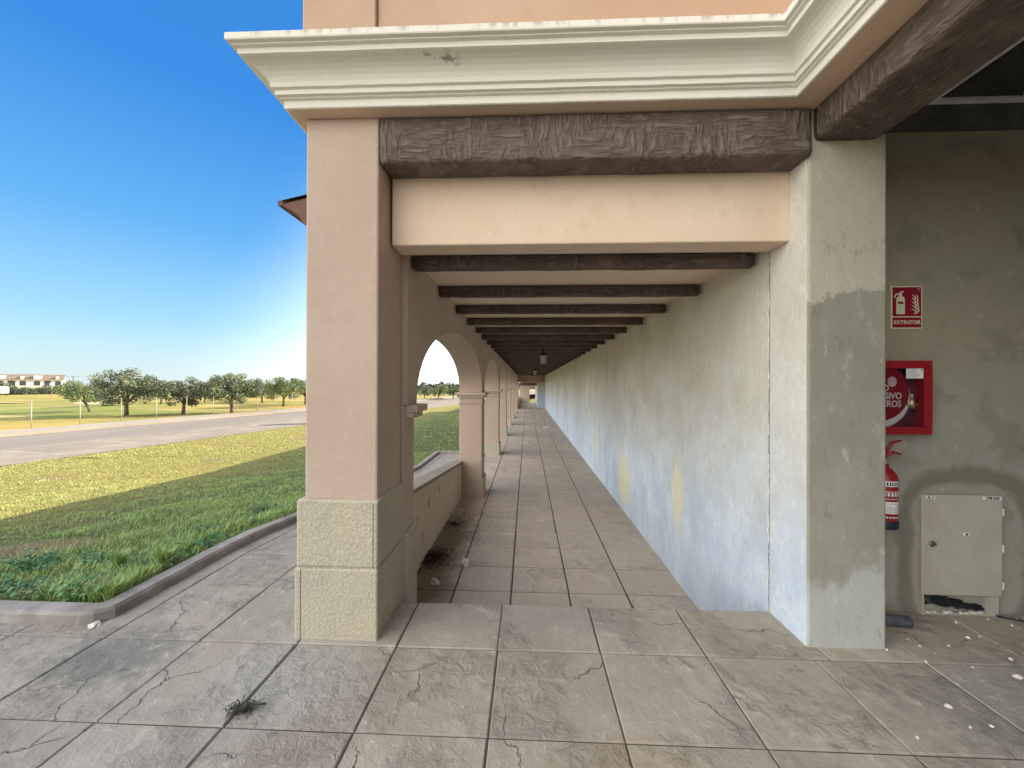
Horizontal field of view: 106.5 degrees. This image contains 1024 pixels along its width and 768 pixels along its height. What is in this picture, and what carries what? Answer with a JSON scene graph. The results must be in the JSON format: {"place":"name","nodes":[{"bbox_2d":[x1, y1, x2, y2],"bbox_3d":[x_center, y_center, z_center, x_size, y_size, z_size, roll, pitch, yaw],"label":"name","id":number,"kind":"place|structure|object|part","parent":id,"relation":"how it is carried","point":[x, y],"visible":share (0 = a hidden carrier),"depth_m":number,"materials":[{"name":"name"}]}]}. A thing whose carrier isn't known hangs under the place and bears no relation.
{"place":"outdoors","nodes":[
{"label":"outdoors","id":0,"kind":"place"},
{"bbox_2d":[0,413,484,602],"bbox_3d":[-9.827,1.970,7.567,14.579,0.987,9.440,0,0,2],"label":"lawn","id":1,"kind":"structure","parent":0,"point":[54,484],"depth_m":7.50,"materials":[{"name":"plant"}]},
{"bbox_2d":[0,574,25,594],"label":"weed plant","id":2,"kind":"object","parent":1,"relation":"on","point":[7,581],"visible":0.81,"depth_m":2.87,"materials":[{"name":"green plant"}]},
{"bbox_2d":[0,548,60,575],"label":"weed plant","id":3,"kind":"object","parent":1,"relation":"on","point":[25,560],"visible":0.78,"depth_m":3.35,"materials":[{"name":"green plant"}]},
{"bbox_2d":[0,572,62,595],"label":"weed plant","id":4,"kind":"object","parent":1,"relation":"on","point":[16,584],"visible":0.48,"depth_m":2.85,"materials":[{"name":"green plant"}]},
{"bbox_2d":[8,553,64,574],"bbox_3d":[-4.022,1.548,3.270,0.349,0.105,0.319,0,0,-3],"label":"weed plant","id":5,"kind":"object","parent":1,"relation":"on","point":[39,565],"visible":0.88,"depth_m":3.25,"materials":[{"name":"green plant"}]},
{"bbox_2d":[7,574,74,600],"bbox_3d":[-3.448,1.490,2.767,0.334,0.132,0.283,0,0,-1],"label":"weed plant","id":6,"kind":"object","parent":1,"relation":"on","point":[31,587],"visible":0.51,"depth_m":2.74,"materials":[{"name":"green plant"}]},
{"bbox_2d":[56,567,94,581],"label":"weed plant","id":7,"kind":"object","parent":1,"relation":"on","point":[76,571],"visible":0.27,"depth_m":3.00,"materials":[{"name":"green plant"}]},
{"bbox_2d":[60,549,101,563],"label":"weed plant","id":8,"kind":"object","parent":1,"relation":"on","point":[76,556],"visible":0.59,"depth_m":3.41,"materials":[{"name":"green plant"}]},
{"bbox_2d":[46,567,116,593],"bbox_3d":[-3.151,1.468,2.808,0.338,0.135,0.385,0,0,-40],"label":"weed plant","id":9,"kind":"object","parent":1,"relation":"on","point":[88,577],"visible":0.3,"depth_m":2.78,"materials":[{"name":"green plant"}]},
{"bbox_2d":[56,572,125,601],"bbox_3d":[-3.012,1.457,2.708,0.359,0.134,0.303,0,0,16],"label":"weed plant","id":10,"kind":"object","parent":1,"relation":"on","point":[73,593],"visible":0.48,"depth_m":2.65,"materials":[{"name":"green plant"}]},
{"bbox_2d":[71,550,113,562],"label":"weed plant","id":11,"kind":"object","parent":1,"relation":"on","point":[101,554],"visible":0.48,"depth_m":3.37,"materials":[{"name":"green plant"}]},
{"bbox_2d":[80,549,121,565],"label":"weed plant","id":12,"kind":"object","parent":1,"relation":"on","point":[97,561],"visible":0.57,"depth_m":3.26,"materials":[{"name":"green plant"}]},
{"bbox_2d":[103,544,131,569],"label":"grass tuft","id":13,"kind":"object","parent":1,"relation":"on","point":[119,558],"visible":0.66,"depth_m":3.09,"materials":[{"name":"green plant"}]},
{"bbox_2d":[96,557,151,573],"bbox_3d":[-3.092,1.477,3.090,0.310,0.112,0.353,0,0,1],"label":"weed plant","id":14,"kind":"object","parent":1,"relation":"on","point":[128,565],"visible":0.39,"depth_m":3.06,"materials":[{"name":"green plant"}]},
{"bbox_2d":[103,548,151,564],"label":"weed plant","id":15,"kind":"object","parent":1,"relation":"on","point":[130,555],"visible":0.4,"depth_m":3.35,"materials":[{"name":"green plant"}]},
{"bbox_2d":[133,548,183,573],"bbox_3d":[-2.880,1.459,3.135,0.298,0.117,0.340,0,0,-25],"label":"weed plant","id":16,"kind":"object","parent":1,"relation":"on","point":[175,554],"visible":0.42,"depth_m":3.09,"materials":[{"name":"green plant"}]},
{"bbox_2d":[144,544,176,566],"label":"grass tuft","id":17,"kind":"object","parent":1,"relation":"on","point":[162,555],"visible":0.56,"depth_m":3.12,"materials":[{"name":"green plant"}]},
{"bbox_2d":[168,531,221,556],"bbox_3d":[-2.858,1.458,3.484,0.322,0.130,0.380,0,0,-3],"label":"weed plant","id":18,"kind":"object","parent":1,"relation":"on","point":[200,542],"visible":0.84,"depth_m":3.46,"materials":[{"name":"green plant"}]},
{"bbox_2d":[184,521,224,532],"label":"weed plant","id":19,"kind":"object","parent":1,"relation":"on","point":[218,524],"visible":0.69,"depth_m":4.11,"materials":[{"name":"green plant"}]},
{"bbox_2d":[197,531,228,543],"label":"weed plant","id":20,"kind":"object","parent":1,"relation":"on","point":[213,535],"visible":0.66,"depth_m":3.67,"materials":[{"name":"green plant"}]},
{"bbox_2d":[209,525,236,537],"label":"weed plant","id":21,"kind":"object","parent":1,"relation":"on","point":[227,530],"visible":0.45,"depth_m":3.90,"materials":[{"name":"green plant"}]},
{"bbox_2d":[243,509,266,518],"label":"weed plant","id":22,"kind":"object","parent":1,"relation":"on","point":[252,514],"visible":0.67,"depth_m":4.61,"materials":[{"name":"green plant"}]},
{"bbox_2d":[248,515,269,524],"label":"weed plant","id":23,"kind":"object","parent":1,"relation":"on","point":[260,520],"visible":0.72,"depth_m":4.26,"materials":[{"name":"green plant"}]},
{"bbox_2d":[250,502,269,511],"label":"weed plant","id":24,"kind":"object","parent":1,"relation":"on","point":[255,508],"visible":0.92,"depth_m":5.08,"materials":[{"name":"green plant"}]},
{"bbox_2d":[271,502,296,511],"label":"weed plant","id":25,"kind":"object","parent":1,"relation":"on","point":[287,507],"visible":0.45,"depth_m":4.88,"materials":[{"name":"green plant"}]},
{"bbox_2d":[0,0,519,384],"label":"sky","id":26,"kind":"structure","parent":0,"point":[146,168],"materials":[{"name":"blue"}]},
{"bbox_2d":[0,389,534,429],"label":"golf course","id":27,"kind":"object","parent":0,"point":[46,407],"visible":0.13,"depth_m":35.00,"materials":[{"name":"green plant"}]},
{"bbox_2d":[0,387,8,394],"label":"parked van","id":28,"kind":"object","parent":27,"relation":"on","point":[4,390],"visible":1,"depth_m":94.81,"materials":[{"name":"white metal"}]},
{"bbox_2d":[0,382,13,394],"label":"shrub","id":29,"kind":"object","parent":27,"relation":"on","point":[4,384],"visible":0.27,"depth_m":109.76,"materials":[{"name":"green plant"}]},
{"bbox_2d":[0,374,30,393],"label":"townhouse","id":30,"kind":"structure","parent":27,"relation":"on","point":[19,380],"depth_m":121.47,"materials":[{"name":"paint"}]},
{"bbox_2d":[7,380,15,385],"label":"window","id":31,"kind":"structure","parent":30,"relation":"in","point":[13,382],"depth_m":120.36,"materials":[{"name":"glass"}]},
{"bbox_2d":[19,380,26,385],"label":"window","id":32,"kind":"structure","parent":30,"relation":"in","point":[21,383],"depth_m":121.78,"materials":[{"name":"black glass"}]},
{"bbox_2d":[8,386,24,394],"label":"shrub","id":33,"kind":"object","parent":27,"relation":"on","point":[12,390],"visible":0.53,"depth_m":108.33,"materials":[{"name":"green plant"}]},
{"bbox_2d":[13,387,37,394],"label":"shrub","id":34,"kind":"object","parent":27,"relation":"on","point":[28,390],"visible":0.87,"depth_m":108.19,"materials":[{"name":"green plant"}]},
{"bbox_2d":[36,385,52,393],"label":"shrub","id":35,"kind":"object","parent":27,"relation":"on","point":[40,391],"visible":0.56,"depth_m":112.50,"materials":[{"name":"green plant"}]},
{"bbox_2d":[30,374,65,390],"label":"townhouse","id":36,"kind":"structure","parent":27,"relation":"on","point":[38,380],"depth_m":125.78,"materials":[{"name":"paint"}]},
{"bbox_2d":[33,381,40,385],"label":"window","id":37,"kind":"structure","parent":36,"relation":"in","point":[35,383],"depth_m":123.92,"materials":[{"name":"glass"}]},
{"bbox_2d":[44,380,51,385],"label":"window","id":38,"kind":"structure","parent":36,"relation":"in","point":[46,382],"depth_m":125.55,"materials":[{"name":"glass"}]},
{"bbox_2d":[48,380,104,411],"bbox_3d":[-35.600,1.062,31.899,3.577,2.916,3.441,0,0,2],"label":"olive tree","id":39,"kind":"object","parent":27,"relation":"on","point":[87,397],"visible":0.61,"depth_m":31.13,"materials":[{"name":"green plant"}]},
{"bbox_2d":[86,367,164,415],"bbox_3d":[-29.270,0.629,29.093,4.567,3.839,4.827,0,0,2],"label":"olive tree","id":40,"kind":"object","parent":27,"relation":"on","point":[113,393],"visible":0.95,"depth_m":28.41,"materials":[{"name":"green plant"}]},
{"bbox_2d":[150,385,174,403],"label":"olive tree","id":41,"kind":"object","parent":27,"relation":"on","point":[160,398],"visible":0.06,"depth_m":41.13,"materials":[{"name":"green plant"}]},
{"bbox_2d":[153,376,206,413],"bbox_3d":[-25.836,0.931,30.136,3.540,3.219,3.480,0,0,-30],"label":"olive tree","id":42,"kind":"object","parent":27,"relation":"on","point":[161,388],"visible":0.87,"depth_m":29.66,"materials":[{"name":"green plant"}]},
{"bbox_2d":[194,372,266,412],"bbox_3d":[-23.106,0.771,31.190,4.827,3.534,4.881,0,0,2],"label":"olive tree","id":43,"kind":"object","parent":27,"relation":"on","point":[217,387],"visible":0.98,"depth_m":30.65,"materials":[{"name":"green plant"}]},
{"bbox_2d":[66,385,420,392],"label":"treeline","id":44,"kind":"object","parent":27,"relation":"on","point":[418,387],"visible":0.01,"depth_m":157.74,"materials":[{"name":"green plant"}]},
{"bbox_2d":[245,379,272,402],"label":"olive tree","id":45,"kind":"object","parent":27,"relation":"on","point":[265,387],"visible":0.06,"depth_m":46.37,"materials":[{"name":"green plant"}]},
{"bbox_2d":[260,376,305,406],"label":"olive tree","id":46,"kind":"object","parent":27,"relation":"on","point":[283,385],"visible":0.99,"depth_m":40.06,"materials":[{"name":"green plant"}]},
{"bbox_2d":[293,379,305,404],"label":"olive tree","id":47,"kind":"object","parent":27,"relation":"on","point":[304,393],"visible":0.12,"depth_m":44.51,"materials":[{"name":"green plant"}]},
{"bbox_2d":[417,385,432,397],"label":"olive tree","id":48,"kind":"object","parent":27,"relation":"on","point":[424,392],"visible":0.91,"depth_m":63.61,"materials":[{"name":"green plant"}]},
{"bbox_2d":[429,384,448,399],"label":"olive tree","id":49,"kind":"object","parent":27,"relation":"on","point":[437,389],"visible":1,"depth_m":61.77,"materials":[{"name":"green plant"}]},
{"bbox_2d":[445,385,458,398],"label":"olive tree","id":50,"kind":"object","parent":27,"relation":"on","point":[452,390],"visible":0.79,"depth_m":64.42,"materials":[{"name":"green plant"}]},
{"bbox_2d":[420,381,534,388],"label":"treeline","id":51,"kind":"object","parent":27,"relation":"on","point":[436,384],"visible":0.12,"depth_m":216.70,"materials":[{"name":"green plant"}]},
{"bbox_2d":[0,392,534,465],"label":"parking strip","id":52,"kind":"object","parent":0,"point":[67,449],"visible":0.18,"depth_m":15.92,"materials":[{"name":"concrete"}]},
{"bbox_2d":[1,402,441,454],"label":"road marking","id":53,"kind":"object","parent":52,"relation":"on","point":[133,442],"visible":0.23,"depth_m":16.10,"materials":[{"name":"paint"}]},
{"bbox_2d":[266,423,305,424],"bbox_3d":[-13.199,2.447,23.431,4.061,0.004,0.911,0,0,-24],"label":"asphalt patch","id":54,"kind":"object","parent":52,"relation":"on","point":[288,424],"visible":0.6,"depth_m":23.07,"materials":[{"name":"grey asphalt"}]},
{"bbox_2d":[0,391,534,450],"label":"road","id":55,"kind":"structure","parent":0,"point":[23,441],"depth_m":19.97,"materials":[{"name":"grey asphalt"}]},
{"bbox_2d":[0,390,534,436],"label":"pavement","id":56,"kind":"structure","parent":0,"point":[28,431],"depth_m":22.82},
{"bbox_2d":[10,393,435,427],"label":"wire fence","id":57,"kind":"object","parent":56,"relation":"on","point":[155,407],"visible":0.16,"depth_m":25.25,"materials":[{"name":"grey metal"}]},
{"bbox_2d":[64,404,484,457],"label":"lawn","id":58,"kind":"structure","parent":0,"point":[451,409],"depth_m":15.50,"materials":[{"name":"plant"}]},
{"bbox_2d":[87,385,534,457],"bbox_3d":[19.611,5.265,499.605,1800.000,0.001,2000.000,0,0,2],"label":"ground","id":59,"kind":"structure","parent":0,"point":[531,398],"depth_m":108.44,"materials":[{"name":"green plant"}]},
{"bbox_2d":[0,454,1023,767],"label":"paved floor","id":60,"kind":"structure","parent":0,"point":[138,668],"depth_m":1.95,"materials":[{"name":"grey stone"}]},
{"bbox_2d":[87,620,101,628],"bbox_3d":[-2.675,1.538,2.451,0.103,0.019,0.061,0,0,33],"label":"paper scrap","id":61,"kind":"object","parent":60,"relation":"on","point":[96,624],"visible":1,"depth_m":2.44,"materials":[{"name":"paper"}]},
{"bbox_2d":[0,450,458,624],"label":"kerb","id":62,"kind":"structure","parent":60,"relation":"on","point":[49,612],"depth_m":2.64,"materials":[{"name":"concrete"}]},
{"bbox_2d":[224,695,265,719],"bbox_3d":[-1.278,1.524,1.812,0.189,0.062,0.128,0,0,2],"label":"dry weed","id":63,"kind":"object","parent":60,"relation":"on","point":[244,706],"visible":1,"depth_m":1.81,"materials":[{"name":"plant"}]},
{"bbox_2d":[885,614,913,627],"bbox_3d":[2.375,1.528,2.485,0.364,0.068,0.070,0,0,9],"label":"rolled tube","id":64,"kind":"object","parent":60,"relation":"on","point":[894,620],"visible":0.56,"depth_m":2.44,"materials":[{"name":"plastic"}]},
{"bbox_2d":[944,703,953,708],"bbox_3d":[2.111,1.555,1.848,0.032,0.014,0.022,0,0,33],"label":"plaster crumb","id":65,"kind":"object","parent":60,"relation":"on","point":[948,705],"visible":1,"depth_m":1.84,"materials":[{"name":"white"}]},
{"bbox_2d":[996,615,1023,621],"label":"loose cable","id":66,"kind":"object","parent":60,"relation":"on","point":[1009,618],"visible":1,"depth_m":2.53,"materials":[{"name":"black rubber"}]},
{"bbox_2d":[1012,674,1023,679],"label":"plaster crumb","id":67,"kind":"object","parent":60,"relation":"on","point":[1017,676],"visible":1,"depth_m":2.03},
{"bbox_2d":[417,403,698,609],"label":"corridor floor","id":68,"kind":"structure","parent":0,"point":[644,576],"depth_m":5.27,"materials":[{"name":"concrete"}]},
{"bbox_2d":[430,577,439,584],"bbox_3d":[-0.839,2.148,4.175,0.120,0.063,0.084,0,0,33],"label":"crumpled paper","id":69,"kind":"object","parent":68,"relation":"on","point":[434,581],"visible":1,"depth_m":4.15,"materials":[{"name":"paper"}]},
{"bbox_2d":[418,543,452,577],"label":"leaf litter","id":70,"kind":"object","parent":68,"relation":"on","point":[435,556],"visible":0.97,"depth_m":4.74,"materials":[{"name":"black plant"}]},
{"bbox_2d":[460,557,469,566],"bbox_3d":[-0.565,2.145,4.619,0.099,0.073,0.148,0,0,4],"label":"crumpled paper","id":71,"kind":"object","parent":68,"relation":"on","point":[465,562],"visible":1,"depth_m":4.59,"materials":[{"name":"paper"}]},
{"bbox_2d":[442,513,491,542],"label":"leaf litter","id":72,"kind":"object","parent":68,"relation":"on","point":[454,523],"visible":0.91,"depth_m":5.95,"materials":[{"name":"black plant"}]},
{"bbox_2d":[224,0,1023,648],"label":"arcade building","id":73,"kind":"structure","parent":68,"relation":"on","point":[684,244],"depth_m":2.42,"materials":[{"name":"beige paint"}]},
{"bbox_2d":[539,349,548,366],"bbox_3d":[0.769,-0.678,9.329,0.244,0.530,0.211,0,0,2],"label":"hanging lantern","id":74,"kind":"object","parent":73,"relation":"hanging from","point":[543,355],"visible":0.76,"depth_m":9.27,"materials":[{"name":"black metal"}]},
{"bbox_2d":[885,440,901,529],"bbox_3d":[2.489,0.664,2.564,0.176,0.589,0.146,0,0,-31],"label":"fire extinguisher","id":75,"kind":"object","parent":73,"relation":"attached to","point":[891,500],"visible":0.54,"depth_m":2.51,"materials":[{"name":"red metal"}]},
{"bbox_2d":[890,286,921,328],"bbox_3d":[2.716,-0.527,2.631,0.207,0.295,0.010,0,0,2],"label":"fire sign","id":76,"kind":"object","parent":73,"relation":"attached to","point":[905,307],"visible":1,"depth_m":2.63,"materials":[{"name":"red plastic"}]},
{"bbox_2d":[885,361,932,434],"bbox_3d":[2.485,0.091,2.606,0.662,0.497,0.074,0,0,2],"label":"hose cabinet","id":77,"kind":"object","parent":73,"relation":"attached to","point":[909,399],"visible":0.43,"depth_m":2.57,"materials":[{"name":"red metal"}]},
{"bbox_2d":[917,493,1003,615],"bbox_3d":[3.050,1.164,2.593,0.539,0.825,0.052,0,0,2],"label":"meter cabinet","id":78,"kind":"object","parent":73,"relation":"attached to","point":[960,548],"visible":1,"depth_m":2.58,"materials":[{"name":"metal"}]},
{"bbox_3d":[3.050,1.090,2.587,0.539,0.678,0.033,0,0,1],"label":"door","id":79,"kind":"part","parent":78,"relation":"part of","materials":[{"name":"metal"}]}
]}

